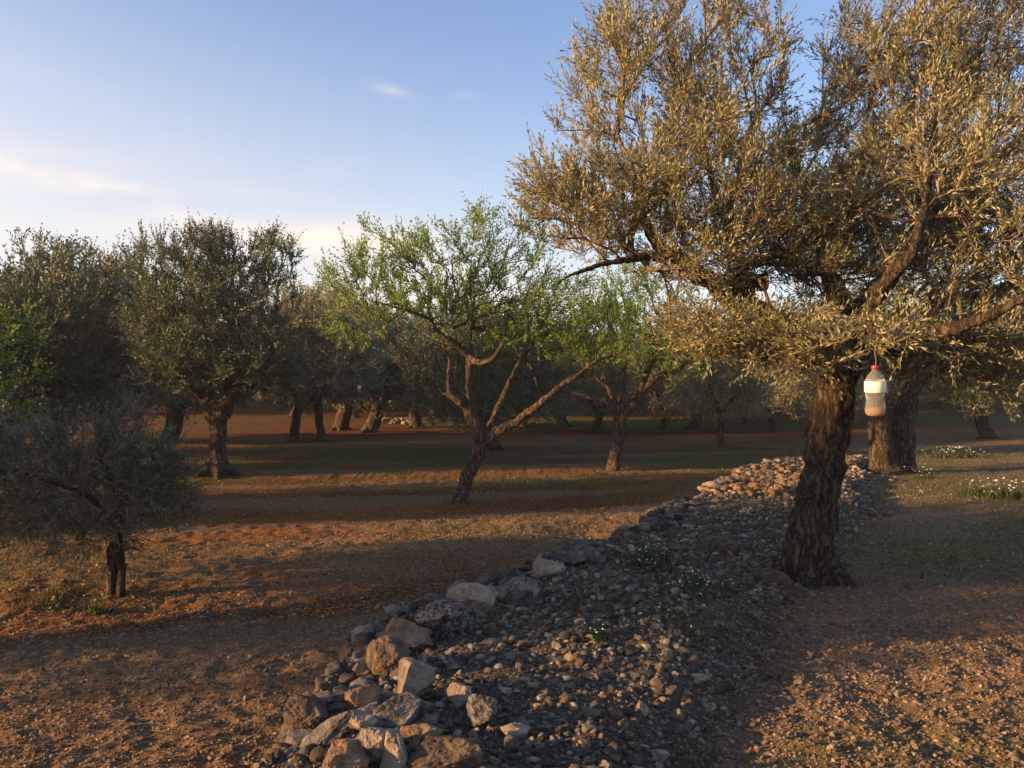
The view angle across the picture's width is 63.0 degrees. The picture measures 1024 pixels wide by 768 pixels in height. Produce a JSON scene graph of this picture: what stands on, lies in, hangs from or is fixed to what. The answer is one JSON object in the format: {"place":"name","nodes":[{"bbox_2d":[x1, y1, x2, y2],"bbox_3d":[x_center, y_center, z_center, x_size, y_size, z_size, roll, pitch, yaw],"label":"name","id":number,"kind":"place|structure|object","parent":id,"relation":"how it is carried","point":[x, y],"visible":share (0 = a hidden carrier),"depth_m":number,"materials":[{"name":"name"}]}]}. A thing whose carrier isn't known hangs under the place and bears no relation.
{"place":"outdoors","nodes":[
{"label":"outdoors","id":0,"kind":"place"},
{"bbox_2d":[0,393,1023,767],"bbox_3d":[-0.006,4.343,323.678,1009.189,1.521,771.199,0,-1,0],"label":"ground","id":1,"kind":"structure","parent":0,"point":[266,427],"depth_m":7.82,"materials":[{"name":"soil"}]},
{"bbox_2d":[0,295,61,446],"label":"almond tree","id":2,"kind":"object","parent":1,"relation":"on","point":[3,340],"visible":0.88,"depth_m":14.73,"materials":[{"name":"green plant"}]},
{"bbox_2d":[0,586,93,619],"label":"white flower clump","id":3,"kind":"object","parent":1,"relation":"on","point":[43,601],"visible":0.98,"depth_m":7.37,"materials":[{"name":"green plant"}]},
{"bbox_2d":[0,271,109,460],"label":"olive tree","id":4,"kind":"object","parent":1,"relation":"on","point":[62,398],"visible":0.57,"depth_m":18.84,"materials":[{"name":"green plant"}]},
{"bbox_2d":[0,345,110,456],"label":"olive tree","id":5,"kind":"object","parent":1,"relation":"on","point":[69,416],"visible":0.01,"depth_m":25.14,"materials":[{"name":"green plant"}]},
{"bbox_2d":[0,222,186,465],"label":"olive tree","id":6,"kind":"object","parent":1,"relation":"on","point":[99,295],"visible":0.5,"depth_m":20.15,"materials":[{"name":"green plant"}]},
{"bbox_2d":[83,594,117,617],"bbox_3d":[-3.578,1.909,7.245,0.262,0.187,0.271,-1,-1,43],"label":"white flower clump","id":7,"kind":"object","parent":1,"relation":"on","point":[97,609],"visible":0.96,"depth_m":7.20,"materials":[{"name":"green plant"}]},
{"bbox_2d":[0,375,216,597],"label":"olive tree","id":8,"kind":"object","parent":1,"relation":"on","point":[162,472],"visible":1,"depth_m":7.53,"materials":[{"name":"green plant"}]},
{"bbox_2d":[38,241,202,453],"bbox_3d":[-12.397,-0.969,26.470,5.592,6.742,5.504,0,-1,15],"label":"olive tree","id":9,"kind":"object","parent":1,"relation":"on","point":[153,386],"visible":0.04,"depth_m":25.97,"materials":[{"name":"green plant"}]},
{"bbox_2d":[107,275,259,442],"bbox_3d":[-12.521,-0.833,31.602,6.091,6.554,5.951,0,-1,27],"label":"olive tree","id":10,"kind":"object","parent":1,"relation":"on","point":[177,415],"visible":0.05,"depth_m":31.03,"materials":[{"name":"green plant"}]},
{"bbox_2d":[107,207,318,479],"bbox_3d":[-6.686,-0.858,18.680,4.660,6.156,3.346,0,-1,0],"label":"olive tree","id":11,"kind":"object","parent":1,"relation":"on","point":[213,296],"visible":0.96,"depth_m":18.40,"materials":[{"name":"green plant"}]},
{"bbox_2d":[215,349,257,407],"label":"olive tree","id":12,"kind":"object","parent":1,"relation":"on","point":[245,405],"visible":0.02,"depth_m":57.43,"materials":[{"name":"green plant"}]},
{"bbox_2d":[254,338,291,409],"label":"olive tree","id":13,"kind":"object","parent":1,"relation":"on","point":[280,407],"depth_m":54.71,"materials":[{"name":"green plant"}]},
{"bbox_2d":[269,384,319,416],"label":"olive tree","id":14,"kind":"object","parent":1,"relation":"on","point":[290,415],"visible":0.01,"depth_m":48.98,"materials":[{"name":"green plant"}]},
{"bbox_2d":[218,271,391,440],"bbox_3d":[-8.422,-0.993,32.700,6.457,6.961,6.157,0,-1,32],"label":"olive tree","id":15,"kind":"object","parent":1,"relation":"on","point":[295,424],"visible":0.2,"depth_m":31.82,"materials":[{"name":"green plant"}]},
{"bbox_2d":[244,279,395,441],"bbox_3d":[-7.262,-0.783,32.183,5.717,6.464,5.996,0,-1,7],"label":"olive tree","id":16,"kind":"object","parent":1,"relation":"on","point":[342,366],"visible":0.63,"depth_m":31.32,"materials":[{"name":"green plant"}]},
{"bbox_2d":[323,398,367,418],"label":"olive tree","id":17,"kind":"object","parent":1,"relation":"on","point":[355,415],"visible":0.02,"depth_m":48.22,"materials":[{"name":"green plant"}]},
{"bbox_2d":[308,272,401,430],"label":"olive tree","id":18,"kind":"object","parent":1,"relation":"on","point":[342,420],"visible":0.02,"depth_m":38.81,"materials":[{"name":"green plant"}]},
{"bbox_2d":[346,702,377,731],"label":"limestone rock","id":19,"kind":"object","parent":1,"relation":"on","point":[361,718],"visible":0.47,"depth_m":3.49,"materials":[{"name":"grey stone"}]},
{"bbox_2d":[344,684,380,709],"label":"limestone rock","id":20,"kind":"object","parent":1,"relation":"on","point":[360,697],"visible":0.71,"depth_m":3.62,"materials":[{"name":"brown stone"}]},
{"bbox_2d":[355,727,386,762],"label":"limestone rock","id":21,"kind":"object","parent":1,"relation":"on","point":[372,739],"visible":0.65,"depth_m":3.24,"materials":[{"name":"grey stone"}]},
{"bbox_2d":[323,296,439,432],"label":"olive tree","id":22,"kind":"object","parent":1,"relation":"on","point":[379,402],"visible":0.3,"depth_m":36.22,"materials":[{"name":"green plant"}]},
{"bbox_2d":[381,417,408,423],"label":"field wall","id":23,"kind":"structure","parent":1,"relation":"on","point":[396,420],"depth_m":43.86,"materials":[{"name":"beige stone"}]},
{"bbox_2d":[379,301,460,427],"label":"olive tree","id":24,"kind":"object","parent":1,"relation":"on","point":[415,421],"visible":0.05,"depth_m":40.85,"materials":[{"name":"green plant"}]},
{"bbox_2d":[399,723,445,742],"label":"limestone rock","id":25,"kind":"object","parent":1,"relation":"on","point":[411,733],"visible":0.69,"depth_m":3.45,"materials":[{"name":"brown stone"}]},
{"bbox_2d":[419,714,438,724],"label":"limestone rock","id":26,"kind":"object","parent":1,"relation":"on","point":[430,719],"visible":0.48,"depth_m":3.64,"materials":[{"name":"grey stone"}]},
{"bbox_2d":[412,346,453,417],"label":"olive tree","id":27,"kind":"object","parent":1,"relation":"on","point":[433,412],"visible":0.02,"depth_m":48.18,"materials":[{"name":"green plant"}]},
{"bbox_2d":[444,682,470,707],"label":"limestone rock","id":28,"kind":"object","parent":1,"relation":"on","point":[457,694],"visible":0.89,"depth_m":3.84,"materials":[{"name":"beige stone"}]},
{"bbox_2d":[303,190,644,504],"bbox_3d":[-0.629,-0.572,14.664,5.836,5.613,2.848,0,-1,0],"label":"almond tree","id":29,"kind":"object","parent":1,"relation":"on","point":[486,438],"visible":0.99,"depth_m":14.23,"materials":[{"name":"green plant"}]},
{"bbox_2d":[466,694,500,726],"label":"limestone rock","id":30,"kind":"object","parent":1,"relation":"on","point":[481,710],"visible":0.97,"depth_m":3.59,"materials":[{"name":"beige stone"}]},
{"bbox_2d":[383,290,591,450],"bbox_3d":[-0.773,-0.370,26.338,6.531,5.472,5.816,0,-1,42],"label":"olive tree","id":31,"kind":"object","parent":1,"relation":"on","point":[490,381],"visible":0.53,"depth_m":25.33,"materials":[{"name":"green plant"}]},
{"bbox_2d":[0,475,1023,767],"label":"weeds","id":32,"kind":"object","parent":1,"relation":"on","point":[704,759],"visible":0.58,"depth_m":5.78,"materials":[{"name":"green plant"}]},
{"bbox_2d":[500,722,530,737],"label":"limestone rock","id":33,"kind":"object","parent":1,"relation":"on","point":[519,730],"visible":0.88,"depth_m":3.53,"materials":[{"name":"grey stone"}]},
{"bbox_2d":[471,342,570,426],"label":"olive tree","id":34,"kind":"object","parent":1,"relation":"on","point":[525,423],"visible":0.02,"depth_m":40.09,"materials":[{"name":"green plant"}]},
{"bbox_2d":[250,456,804,767],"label":"dry stone wall","id":35,"kind":"structure","parent":1,"relation":"on","point":[363,636],"depth_m":6.29,"materials":[{"name":"grey stone"}]},
{"bbox_2d":[283,694,329,730],"bbox_3d":[-0.880,1.423,3.607,0.196,0.188,0.239,0,-1,-9],"label":"limestone rock","id":36,"kind":"object","parent":35,"relation":"on","point":[301,711],"visible":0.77,"depth_m":3.52,"materials":[{"name":"brown stone"}]},
{"bbox_2d":[297,711,351,748],"bbox_3d":[-0.776,1.409,3.330,0.285,0.224,0.064,0,-1,5],"label":"limestone rock","id":37,"kind":"object","parent":35,"relation":"on","point":[327,732],"visible":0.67,"depth_m":3.31,"materials":[{"name":"grey stone"}]},
{"bbox_2d":[322,738,368,767],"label":"limestone rock","id":38,"kind":"object","parent":35,"relation":"on","point":[346,753],"visible":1,"depth_m":3.08,"materials":[{"name":"brown stone"}]},
{"bbox_2d":[366,635,410,676],"bbox_3d":[-0.651,1.422,4.298,0.272,0.240,0.207,0,-1,30],"label":"limestone rock","id":39,"kind":"object","parent":35,"relation":"on","point":[385,654],"visible":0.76,"depth_m":4.21,"materials":[{"name":"beige stone"}]},
{"bbox_2d":[379,727,407,767],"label":"limestone rock","id":40,"kind":"object","parent":35,"relation":"on","point":[395,754],"visible":1,"depth_m":3.14,"materials":[{"name":"grey stone"}]},
{"bbox_2d":[371,692,433,728],"bbox_3d":[-0.500,1.424,3.588,0.330,0.197,0.210,0,-1,-3],"label":"limestone rock","id":41,"kind":"object","parent":35,"relation":"on","point":[404,709],"visible":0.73,"depth_m":3.54,"materials":[{"name":"grey stone"}]},
{"bbox_2d":[383,617,432,651],"bbox_3d":[-0.597,1.446,4.750,0.294,0.217,0.243,0,-1,-7],"label":"limestone rock","id":42,"kind":"object","parent":35,"relation":"on","point":[411,636],"visible":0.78,"depth_m":4.71,"materials":[{"name":"grey stone"}]},
{"bbox_2d":[397,657,436,696],"bbox_3d":[-0.448,1.404,3.914,0.188,0.250,0.204,0,-1,-5],"label":"limestone rock","id":43,"kind":"object","parent":35,"relation":"on","point":[416,677],"visible":0.84,"depth_m":3.87,"materials":[{"name":"grey stone"}]},
{"bbox_2d":[406,735,482,767],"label":"limestone rock","id":44,"kind":"object","parent":35,"relation":"on","point":[444,751],"visible":0.99,"depth_m":3.15,"materials":[{"name":"brown stone"}]},
{"bbox_2d":[413,599,484,638],"bbox_3d":[-0.370,1.414,4.930,0.427,0.247,0.242,0,-1,-2],"label":"limestone rock","id":45,"kind":"object","parent":35,"relation":"on","point":[441,618],"visible":0.92,"depth_m":4.87,"materials":[{"name":"grey stone"}]},
{"bbox_2d":[446,582,498,612],"bbox_3d":[-0.257,1.376,5.284,0.320,0.229,0.232,0,-1,18],"label":"limestone rock","id":46,"kind":"object","parent":35,"relation":"on","point":[478,597],"visible":0.6,"depth_m":5.21,"materials":[{"name":"grey stone"}]},
{"bbox_2d":[494,575,538,606],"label":"limestone rock","id":47,"kind":"object","parent":35,"relation":"on","point":[520,590],"visible":0.81,"depth_m":5.52,"materials":[{"name":"grey stone"}]},
{"bbox_2d":[532,558,564,578],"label":"limestone rock","id":48,"kind":"object","parent":1,"relation":"on","point":[543,567],"visible":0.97,"depth_m":6.33,"materials":[{"name":"grey stone"}]},
{"bbox_2d":[511,316,604,427],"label":"olive tree","id":49,"kind":"object","parent":1,"relation":"on","point":[565,424],"visible":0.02,"depth_m":40.91,"materials":[{"name":"green plant"}]},
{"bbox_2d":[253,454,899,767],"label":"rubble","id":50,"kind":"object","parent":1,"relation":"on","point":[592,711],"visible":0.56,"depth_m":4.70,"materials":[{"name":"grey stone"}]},
{"bbox_2d":[576,622,617,648],"bbox_3d":[0.504,1.430,4.756,0.299,0.133,0.298,-1,-1,42],"label":"white flower clump","id":51,"kind":"object","parent":50,"relation":"on","point":[594,635],"visible":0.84,"depth_m":4.76,"materials":[{"name":"green plant"}]},
{"bbox_2d":[602,538,696,575],"bbox_3d":[1.188,1.476,7.132,0.873,0.230,1.023,0,-1,-42],"label":"white flower clump","id":52,"kind":"object","parent":50,"relation":"on","point":[643,564],"visible":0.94,"depth_m":7.07,"materials":[{"name":"green plant"}]},
{"bbox_2d":[567,543,605,564],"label":"limestone rock","id":53,"kind":"object","parent":1,"relation":"on","point":[579,553],"visible":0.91,"depth_m":7.09,"materials":[{"name":"grey stone"}]},
{"bbox_2d":[540,339,652,431],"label":"olive tree","id":54,"kind":"object","parent":1,"relation":"on","point":[594,386],"visible":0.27,"depth_m":36.00,"materials":[{"name":"green plant"}]},
{"bbox_2d":[547,255,721,470],"bbox_3d":[2.966,-0.559,20.354,4.330,5.579,3.143,0,-1,0],"label":"almond tree","id":55,"kind":"object","parent":1,"relation":"on","point":[621,412],"visible":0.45,"depth_m":20.05,"materials":[{"name":"green plant"}]},
{"bbox_2d":[604,605,734,656],"bbox_3d":[1.005,1.496,5.085,0.662,0.235,0.639,0,-1,38],"label":"white flower clump","id":56,"kind":"object","parent":1,"relation":"on","point":[681,625],"visible":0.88,"depth_m":5.07,"materials":[{"name":"green plant"}]},
{"bbox_2d":[616,334,723,434],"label":"olive tree","id":57,"kind":"object","parent":1,"relation":"on","point":[665,417],"visible":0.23,"depth_m":34.50,"materials":[{"name":"green plant"}]},
{"bbox_2d":[653,319,725,428],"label":"olive tree","id":58,"kind":"object","parent":1,"relation":"on","point":[695,424],"visible":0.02,"depth_m":39.67,"materials":[{"name":"green plant"}]},
{"bbox_2d":[647,568,758,619],"bbox_3d":[1.388,1.492,6.067,0.794,0.228,1.023,0,-1,0],"label":"white flower clump","id":59,"kind":"object","parent":1,"relation":"on","point":[698,583],"visible":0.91,"depth_m":6.13,"materials":[{"name":"green plant"}]},
{"bbox_2d":[660,330,782,447],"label":"olive tree","id":60,"kind":"object","parent":1,"relation":"on","point":[705,399],"visible":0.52,"depth_m":27.97,"materials":[{"name":"green plant"}]},
{"bbox_2d":[712,536,739,555],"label":"limestone rock","id":61,"kind":"object","parent":1,"relation":"on","point":[724,544],"visible":0.82,"depth_m":7.49,"materials":[{"name":"grey stone"}]},
{"bbox_2d":[718,365,793,423],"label":"olive tree","id":62,"kind":"object","parent":1,"relation":"on","point":[749,421],"visible":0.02,"depth_m":42.83,"materials":[{"name":"green plant"}]},
{"bbox_2d":[501,0,1023,589],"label":"olive tree","id":63,"kind":"object","parent":1,"relation":"on","point":[839,336],"visible":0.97,"depth_m":6.18,"materials":[{"name":"green plant"}]},
{"bbox_2d":[864,345,885,416],"bbox_3d":[1.884,-0.017,4.333,0.106,0.368,0.106,-6,6,-34],"label":"plastic bottle","id":64,"kind":"object","parent":63,"relation":"hanging from","point":[875,388],"visible":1,"depth_m":4.30,"materials":[{"name":"beige plastic"}]},
{"bbox_2d":[722,362,812,431],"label":"olive tree","id":65,"kind":"object","parent":1,"relation":"on","point":[772,424],"visible":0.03,"depth_m":35.77,"materials":[{"name":"green plant"}]},
{"bbox_2d":[753,568,790,585],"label":"limestone rock","id":66,"kind":"object","parent":1,"relation":"on","point":[767,576],"visible":0.98,"depth_m":6.62,"materials":[{"name":"stone"}]},
{"bbox_2d":[776,402,810,410],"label":"field wall","id":67,"kind":"structure","parent":1,"relation":"on","point":[798,404],"depth_m":52.86,"materials":[{"name":"grey stone"}]},
{"bbox_2d":[751,307,889,436],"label":"olive tree","id":68,"kind":"object","parent":1,"relation":"on","point":[808,383],"visible":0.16,"depth_m":32.34,"materials":[{"name":"green plant"}]},
{"bbox_2d":[744,177,1023,475],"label":"olive tree","id":69,"kind":"object","parent":1,"relation":"on","point":[891,445],"visible":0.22,"depth_m":16.34,"materials":[{"name":"green plant"}]},
{"bbox_2d":[856,349,937,420],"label":"olive tree","id":70,"kind":"object","parent":1,"relation":"on","point":[893,395],"visible":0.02,"depth_m":39.85,"materials":[{"name":"green plant"}]},
{"bbox_2d":[903,466,938,479],"bbox_3d":[7.523,1.667,15.536,0.560,0.244,0.733,0,-1,-27],"label":"white flower clump","id":71,"kind":"object","parent":1,"relation":"on","point":[924,475],"visible":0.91,"depth_m":15.44,"materials":[{"name":"green plant"}]},
{"bbox_2d":[896,377,954,413],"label":"olive tree","id":72,"kind":"object","parent":1,"relation":"on","point":[939,396],"depth_m":47.95,"materials":[{"name":"green plant"}]},
{"bbox_2d":[915,445,1001,458],"bbox_3d":[11.285,1.749,21.608,2.407,0.338,1.720,0,-1,28],"label":"white flower clump","id":73,"kind":"object","parent":1,"relation":"on","point":[963,454],"visible":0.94,"depth_m":21.31,"materials":[{"name":"green plant"}]},
{"bbox_2d":[918,321,1023,438],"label":"olive tree","id":74,"kind":"object","parent":1,"relation":"on","point":[985,430],"visible":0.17,"depth_m":29.75,"materials":[{"name":"green plant"}]},
{"bbox_2d":[947,477,1023,501],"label":"white flower clump","id":75,"kind":"object","parent":1,"relation":"on","point":[990,492],"visible":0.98,"depth_m":12.64,"materials":[{"name":"green plant"}]},
{"bbox_2d":[0,430,1023,644],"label":"grass","id":76,"kind":"structure","parent":0,"point":[673,485],"depth_m":17.62,"materials":[{"name":"green plant"}]},
{"bbox_2d":[0,0,1023,392],"label":"sky","id":77,"kind":"structure","parent":0,"point":[313,115],"materials":[{"name":"blue"}]}
]}

